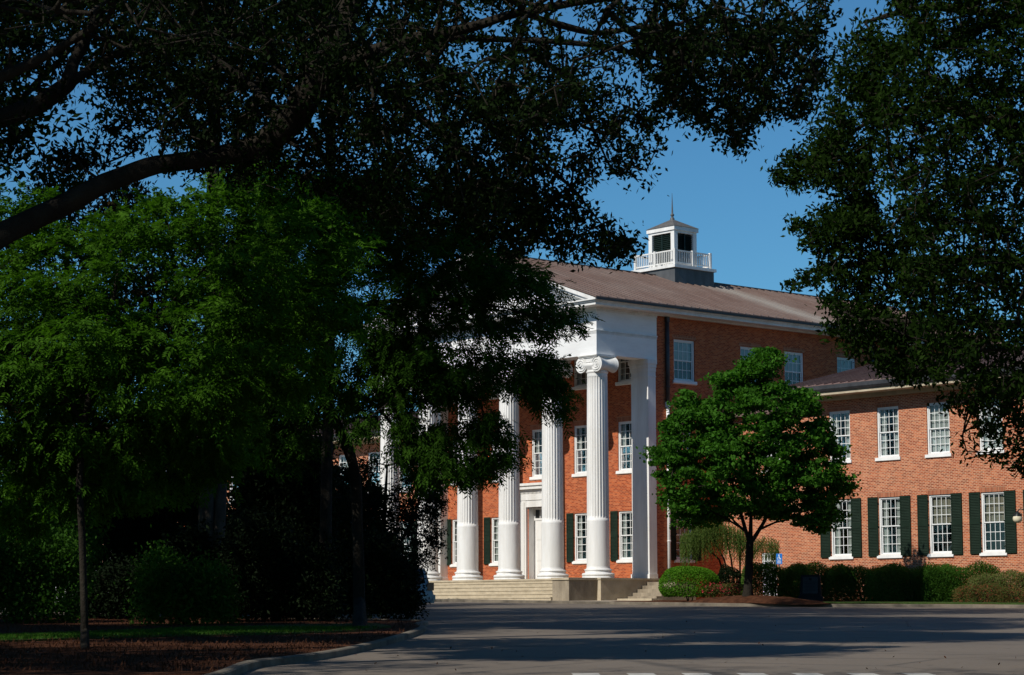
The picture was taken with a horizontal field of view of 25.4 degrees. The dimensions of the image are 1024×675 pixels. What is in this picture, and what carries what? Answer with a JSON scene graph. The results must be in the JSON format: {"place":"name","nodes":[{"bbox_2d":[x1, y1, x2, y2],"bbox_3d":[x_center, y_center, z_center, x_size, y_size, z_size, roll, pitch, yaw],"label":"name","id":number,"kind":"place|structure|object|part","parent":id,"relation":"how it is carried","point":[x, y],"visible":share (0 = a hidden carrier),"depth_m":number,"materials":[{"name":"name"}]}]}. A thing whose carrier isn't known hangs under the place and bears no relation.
{"place":"outdoors","nodes":[
{"label":"outdoors","id":0,"kind":"place"},
{"bbox_2d":[0,602,1023,674],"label":"road","id":1,"kind":"structure","parent":0,"point":[597,638],"depth_m":51.56,"materials":[{"name":"grey asphalt"}]},
{"bbox_2d":[0,615,419,674],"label":"island bed","id":2,"kind":"object","parent":1,"relation":"on","point":[143,671],"visible":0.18,"depth_m":44.85,"materials":[{"name":"brown soil"}]},
{"bbox_2d":[0,21,62,217],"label":"shade tree","id":3,"kind":"object","parent":2,"relation":"on","point":[15,53],"visible":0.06,"depth_m":79.28,"materials":[{"name":"green plant"}]},
{"bbox_2d":[0,0,101,196],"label":"shade tree","id":4,"kind":"object","parent":2,"relation":"on","point":[17,91],"visible":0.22,"depth_m":62.01,"materials":[{"name":"green plant"}]},
{"bbox_2d":[0,516,102,623],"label":"leafy shrub","id":5,"kind":"object","parent":2,"relation":"on","point":[18,569],"visible":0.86,"depth_m":65.58,"materials":[{"name":"green plant"}]},
{"bbox_2d":[0,448,113,615],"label":"leafy shrub","id":6,"kind":"object","parent":2,"relation":"on","point":[94,545],"visible":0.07,"depth_m":76.17,"materials":[{"name":"green plant"}]},
{"bbox_2d":[0,0,150,224],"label":"shade tree","id":7,"kind":"object","parent":2,"relation":"on","point":[45,127],"visible":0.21,"depth_m":69.87,"materials":[{"name":"green plant"}]},
{"bbox_2d":[61,552,155,618],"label":"evergreen shrub","id":8,"kind":"object","parent":2,"relation":"on","point":[109,604],"visible":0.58,"depth_m":70.64,"materials":[{"name":"green plant"}]},
{"bbox_2d":[0,146,235,614],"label":"magnolia tree","id":9,"kind":"object","parent":2,"relation":"on","point":[142,291],"visible":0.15,"depth_m":76.81,"materials":[{"name":"green plant"}]},
{"bbox_2d":[113,524,248,625],"bbox_3d":[-9.221,6.885,63.666,3.720,3.342,2.759,0,-7,-3],"label":"leafy shrub","id":10,"kind":"object","parent":2,"relation":"on","point":[185,595],"visible":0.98,"depth_m":63.15,"materials":[{"name":"green plant"}]},
{"bbox_2d":[0,150,390,648],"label":"locust tree","id":11,"kind":"object","parent":2,"relation":"on","point":[150,425],"visible":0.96,"depth_m":45.58,"materials":[{"name":"green plant"}]},
{"bbox_2d":[0,623,390,641],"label":"island lawn","id":12,"kind":"structure","parent":2,"relation":"on","point":[280,633],"depth_m":53.36,"materials":[{"name":"green plant"}]},
{"bbox_2d":[0,616,420,672],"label":"fallen leaves","id":13,"kind":"object","parent":2,"relation":"on","point":[119,648],"visible":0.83,"depth_m":42.11,"materials":[{"name":"brown plant"}]},
{"bbox_2d":[149,513,284,617],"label":"evergreen shrub","id":14,"kind":"object","parent":2,"relation":"on","point":[187,540],"visible":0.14,"depth_m":73.68,"materials":[{"name":"green plant"}]},
{"bbox_2d":[203,501,352,621],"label":"evergreen shrub","id":15,"kind":"object","parent":2,"relation":"on","point":[313,572],"visible":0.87,"depth_m":67.57,"materials":[{"name":"green plant"}]},
{"bbox_2d":[190,157,604,626],"bbox_3d":[-3.441,1.475,61.736,12.586,13.654,8.037,-2,-7,13],"label":"pecan tree","id":16,"kind":"object","parent":2,"relation":"on","point":[405,363],"visible":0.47,"depth_m":60.51,"materials":[{"name":"green plant"}]},
{"bbox_2d":[0,0,852,273],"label":"oak tree","id":17,"kind":"object","parent":2,"relation":"on","point":[340,55],"visible":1,"depth_m":23.52,"materials":[{"name":"green plant"}]},
{"bbox_2d":[59,615,427,674],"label":"island kerb","id":18,"kind":"structure","parent":1,"relation":"on","point":[240,668],"depth_m":41.46,"materials":[{"name":"concrete"}]},
{"bbox_2d":[416,569,434,602],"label":"parked car","id":19,"kind":"object","parent":1,"relation":"on","point":[429,591],"visible":0.08,"depth_m":96.19,"materials":[{"name":"blue metal"}]},
{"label":"window","id":20,"kind":"part","parent":19,"relation":"part of","materials":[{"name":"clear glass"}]},
{"bbox_2d":[355,612,1020,673],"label":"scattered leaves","id":21,"kind":"object","parent":1,"relation":"on","point":[670,645],"visible":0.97,"depth_m":43.38,"materials":[{"name":"brown plant"}]},
{"bbox_2d":[434,599,1023,607],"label":"hall kerb","id":22,"kind":"structure","parent":1,"relation":"on","point":[749,604],"depth_m":106.46,"materials":[{"name":"concrete"}]},
{"bbox_2d":[572,673,933,674],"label":"crosswalk","id":23,"kind":"structure","parent":1,"relation":"on","point":[752,673],"depth_m":35.48,"materials":[{"name":"white paint"}]},
{"bbox_2d":[0,0,1023,485],"label":"sky","id":24,"kind":"structure","parent":0,"point":[737,215],"materials":[{"name":"blue"}]},
{"bbox_2d":[477,599,628,600],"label":"sidewalk","id":25,"kind":"structure","parent":0,"point":[598,600],"depth_m":118.37,"materials":[{"name":"concrete"}]},
{"bbox_3d":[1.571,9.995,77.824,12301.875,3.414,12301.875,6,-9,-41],"label":"ground","id":26,"kind":"structure","parent":0,"visible":0},
{"bbox_2d":[0,400,74,498],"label":"round tree","id":27,"kind":"object","parent":26,"relation":"on","point":[24,430],"depth_m":120.02,"materials":[{"name":"green plant"}]},
{"bbox_2d":[0,499,103,610],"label":"evergreen shrub","id":28,"kind":"object","parent":26,"relation":"on","point":[16,549],"depth_m":91.70,"materials":[{"name":"green plant"}]},
{"bbox_2d":[0,282,229,491],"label":"round tree","id":29,"kind":"object","parent":26,"relation":"on","point":[97,395],"depth_m":112.46,"materials":[{"name":"green plant"}]},
{"bbox_2d":[63,390,198,614],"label":"evergreen shrub","id":30,"kind":"object","parent":26,"relation":"on","point":[125,532],"visible":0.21,"depth_m":80.55,"materials":[{"name":"green plant"}]},
{"bbox_2d":[103,480,239,597],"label":"evergreen shrub","id":31,"kind":"object","parent":26,"relation":"on","point":[227,517],"depth_m":87.53,"materials":[{"name":"green plant"}]},
{"bbox_2d":[21,0,383,547],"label":"shade tree","id":32,"kind":"object","parent":26,"relation":"on","point":[214,512],"visible":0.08,"depth_m":79.87,"materials":[{"name":"green plant"}]},
{"bbox_2d":[173,315,359,520],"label":"round tree","id":33,"kind":"object","parent":26,"relation":"on","point":[231,494],"visible":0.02,"depth_m":104.47,"materials":[{"name":"green plant"}]},
{"bbox_2d":[223,431,351,617],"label":"evergreen shrub","id":34,"kind":"object","parent":26,"relation":"on","point":[302,500],"visible":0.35,"depth_m":75.84,"materials":[{"name":"green plant"}]},
{"bbox_2d":[227,453,347,517],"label":"round tree","id":35,"kind":"object","parent":26,"relation":"on","point":[233,488],"visible":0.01,"depth_m":103.08,"materials":[{"name":"green plant"}]},
{"bbox_2d":[88,0,504,617],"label":"shade tree","id":36,"kind":"object","parent":26,"relation":"on","point":[326,494],"visible":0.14,"depth_m":73.16,"materials":[{"name":"green plant"}]},
{"bbox_2d":[277,468,398,605],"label":"evergreen shrub","id":37,"kind":"object","parent":26,"relation":"on","point":[368,491],"visible":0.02,"depth_m":93.12,"materials":[{"name":"green plant"}]},
{"bbox_2d":[285,517,430,619],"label":"evergreen shrub","id":38,"kind":"object","parent":26,"relation":"on","point":[399,588],"visible":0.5,"depth_m":75.34,"materials":[{"name":"green plant"}]},
{"bbox_2d":[316,419,456,613],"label":"holly tree","id":39,"kind":"object","parent":26,"relation":"on","point":[376,503],"visible":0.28,"depth_m":86.53,"materials":[{"name":"green plant"}]},
{"bbox_2d":[7,199,1023,600],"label":"brick hall","id":40,"kind":"structure","parent":26,"relation":"on","point":[579,515],"depth_m":123.09,"materials":[{"name":"brick"}]},
{"bbox_2d":[338,451,347,483],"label":"window","id":41,"kind":"structure","parent":40,"relation":"in","point":[342,457],"depth_m":152.63,"materials":[{"name":"paint"}]},
{"bbox_2d":[367,447,379,485],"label":"window","id":42,"kind":"structure","parent":40,"relation":"in","point":[371,449],"depth_m":149.83,"materials":[{"name":"paint"}]},
{"bbox_2d":[400,520,417,560],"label":"window","id":43,"kind":"structure","parent":40,"relation":"in","point":[414,520],"depth_m":146.36,"materials":[{"name":"paint"}]},
{"bbox_2d":[447,519,456,567],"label":"window","id":44,"kind":"structure","parent":40,"relation":"in","point":[454,564],"depth_m":135.59,"materials":[{"name":"paint"}]},
{"bbox_2d":[484,517,498,566],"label":"window","id":45,"kind":"structure","parent":40,"relation":"in","point":[494,563],"depth_m":132.90,"materials":[{"name":"paint"}]},
{"bbox_2d":[529,425,541,480],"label":"window","id":46,"kind":"structure","parent":40,"relation":"in","point":[536,457],"depth_m":130.59,"materials":[{"name":"paint"}]},
{"bbox_2d":[535,520,541,578],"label":"door","id":47,"kind":"structure","parent":40,"relation":"in","point":[537,523],"depth_m":130.33,"materials":[{"name":"white paint"}]},
{"bbox_2d":[566,513,586,564],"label":"window","id":48,"kind":"structure","parent":40,"relation":"in","point":[569,516],"depth_m":127.47,"materials":[{"name":"paint"}]},
{"bbox_2d":[571,360,586,389],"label":"window","id":49,"kind":"structure","parent":40,"relation":"in","point":[578,385],"depth_m":128.47,"materials":[{"name":"paint"}]},
{"bbox_2d":[572,420,586,477],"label":"window","id":50,"kind":"structure","parent":40,"relation":"in","point":[580,454],"depth_m":127.81,"materials":[{"name":"paint"}]},
{"bbox_2d":[610,511,631,562],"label":"window","id":51,"kind":"structure","parent":40,"relation":"in","point":[623,550],"depth_m":124.76,"materials":[{"name":"paint"}]},
{"bbox_2d":[616,416,631,474],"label":"window","id":52,"kind":"structure","parent":40,"relation":"in","point":[625,452],"depth_m":125.12,"materials":[{"name":"paint"}]},
{"bbox_2d":[615,359,633,385],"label":"window","id":53,"kind":"structure","parent":40,"relation":"in","point":[622,380],"depth_m":125.80,"materials":[{"name":"paint"}]},
{"bbox_2d":[672,334,696,385],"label":"window","id":54,"kind":"structure","parent":40,"relation":"in","point":[682,353],"depth_m":125.34,"materials":[{"name":"paint"}]},
{"bbox_2d":[670,509,701,562],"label":"window","id":55,"kind":"structure","parent":40,"relation":"in","point":[675,532],"depth_m":123.36,"materials":[{"name":"paint"}]},
{"bbox_2d":[739,341,760,359],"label":"window","id":56,"kind":"structure","parent":40,"relation":"in","point":[744,350],"depth_m":128.66,"materials":[{"name":"paint"}]},
{"bbox_2d":[760,547,776,595],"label":"window","id":57,"kind":"structure","parent":40,"relation":"in","point":[776,547],"depth_m":123.49,"materials":[{"name":"paint"}]},
{"bbox_2d":[783,346,804,384],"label":"window","id":58,"kind":"structure","parent":40,"relation":"in","point":[797,366],"depth_m":131.29,"materials":[{"name":"paint"}]},
{"bbox_2d":[827,405,851,463],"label":"window","id":59,"kind":"structure","parent":40,"relation":"in","point":[838,410],"depth_m":119.60,"materials":[{"name":"paint"}]},
{"bbox_2d":[820,494,861,559],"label":"window","id":60,"kind":"structure","parent":40,"relation":"in","point":[853,527],"depth_m":118.78,"materials":[{"name":"paint"}]},
{"bbox_2d":[836,352,854,372],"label":"window","id":61,"kind":"structure","parent":40,"relation":"in","point":[841,366],"depth_m":134.14,"materials":[{"name":"glass"}]},
{"bbox_2d":[875,400,900,461],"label":"window","id":62,"kind":"structure","parent":40,"relation":"in","point":[883,455],"depth_m":117.31,"materials":[{"name":"paint"}]},
{"bbox_2d":[867,491,911,558],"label":"window","id":63,"kind":"structure","parent":40,"relation":"in","point":[903,527],"depth_m":116.77,"materials":[{"name":"paint"}]},
{"bbox_2d":[925,397,951,458],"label":"window","id":64,"kind":"structure","parent":40,"relation":"in","point":[937,422],"depth_m":114.90,"materials":[{"name":"paint"}]},
{"bbox_2d":[917,488,962,557],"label":"window","id":65,"kind":"structure","parent":40,"relation":"in","point":[955,515],"depth_m":114.29,"materials":[{"name":"paint"}]},
{"bbox_2d":[979,394,1004,454],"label":"window","id":66,"kind":"structure","parent":40,"relation":"in","point":[989,418],"depth_m":112.41,"materials":[{"name":"paint"}]},
{"bbox_2d":[969,486,1016,556],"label":"window","id":67,"kind":"structure","parent":40,"relation":"in","point":[1009,500],"depth_m":111.86,"materials":[{"name":"paint"}]},
{"bbox_2d":[1023,490,1023,521],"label":"window","id":68,"kind":"structure","parent":40,"relation":"in","point":[1023,490],"depth_m":110.26,"materials":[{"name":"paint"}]},
{"bbox_2d":[616,600,1002,604],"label":"planting bed","id":69,"kind":"object","parent":26,"relation":"on","point":[824,601],"visible":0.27,"depth_m":112.25,"materials":[{"name":"brown soil"}]},
{"bbox_2d":[658,566,720,600],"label":"clipped bush","id":70,"kind":"object","parent":69,"relation":"on","point":[675,573],"visible":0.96,"depth_m":111.97,"materials":[{"name":"green plant"}]},
{"bbox_2d":[701,582,743,597],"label":"azalea bush","id":71,"kind":"object","parent":69,"relation":"on","point":[735,587],"visible":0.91,"depth_m":111.60,"materials":[{"name":"green plant"}]},
{"bbox_2d":[679,522,779,595],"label":"weeping shrub","id":72,"kind":"object","parent":69,"relation":"on","point":[738,544],"visible":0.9,"depth_m":117.92,"materials":[{"name":"green plant"}]},
{"bbox_2d":[717,564,741,595],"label":"evergreen shrub","id":73,"kind":"object","parent":69,"relation":"on","point":[726,573],"visible":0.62,"depth_m":114.66,"materials":[{"name":"green plant"}]},
{"bbox_2d":[635,346,862,595],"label":"maple tree","id":74,"kind":"object","parent":69,"relation":"on","point":[773,494],"visible":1,"depth_m":106.18,"materials":[{"name":"green plant"}]},
{"bbox_2d":[686,595,828,604],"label":"mulch mound","id":75,"kind":"object","parent":69,"relation":"on","point":[765,599],"visible":0.98,"depth_m":106.25,"materials":[{"name":"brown wood"}]},
{"bbox_2d":[740,561,810,597],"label":"hedge","id":76,"kind":"object","parent":69,"relation":"on","point":[762,572],"visible":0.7,"depth_m":113.22,"materials":[{"name":"green plant"}]},
{"bbox_2d":[776,554,781,566],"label":"blue sign","id":77,"kind":"object","parent":69,"relation":"on","point":[779,559],"visible":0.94,"depth_m":116.48,"materials":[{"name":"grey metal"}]},
{"bbox_2d":[798,575,823,601],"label":"granite marker","id":78,"kind":"object","parent":69,"relation":"on","point":[810,587],"visible":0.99,"depth_m":109.96,"materials":[{"name":"brown stone"}]},
{"bbox_2d":[780,560,857,600],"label":"hedge","id":79,"kind":"object","parent":69,"relation":"on","point":[815,568],"visible":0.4,"depth_m":114.49,"materials":[{"name":"green plant"}]},
{"bbox_2d":[822,563,906,600],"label":"hedge","id":80,"kind":"object","parent":69,"relation":"on","point":[857,573],"visible":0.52,"depth_m":113.90,"materials":[{"name":"green plant"}]},
{"bbox_2d":[863,562,957,601],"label":"hedge","id":81,"kind":"object","parent":69,"relation":"on","point":[887,572],"visible":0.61,"depth_m":111.70,"materials":[{"name":"green plant"}]},
{"bbox_2d":[825,602,1023,604],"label":"curb","id":82,"kind":"structure","parent":69,"relation":"on","point":[1012,603],"depth_m":104.81,"materials":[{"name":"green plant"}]},
{"bbox_2d":[1013,508,1023,522],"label":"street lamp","id":83,"kind":"object","parent":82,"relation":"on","point":[1017,516],"visible":1,"depth_m":103.84,"materials":[{"name":"glass"}]},
{"bbox_2d":[919,560,1003,601],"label":"hedge","id":84,"kind":"object","parent":69,"relation":"on","point":[948,583],"visible":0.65,"depth_m":109.59,"materials":[{"name":"green plant"}]},
{"bbox_2d":[951,582,1010,601],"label":"nandina bush","id":85,"kind":"object","parent":69,"relation":"on","point":[966,591],"visible":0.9,"depth_m":106.11,"materials":[{"name":"green plant"}]},
{"bbox_2d":[966,569,1023,601],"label":"hedge","id":86,"kind":"object","parent":69,"relation":"on","point":[997,579],"visible":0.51,"depth_m":107.78,"materials":[{"name":"green plant"}]},
{"bbox_2d":[996,588,1023,602],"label":"nandina bush","id":87,"kind":"object","parent":69,"relation":"on","point":[1010,592],"visible":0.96,"depth_m":105.12,"materials":[{"name":"green plant"}]},
{"bbox_2d":[760,0,1023,478],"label":"oak tree","id":88,"kind":"object","parent":26,"relation":"on","point":[855,217],"visible":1,"depth_m":35.23,"materials":[{"name":"green plant"}]}
]}

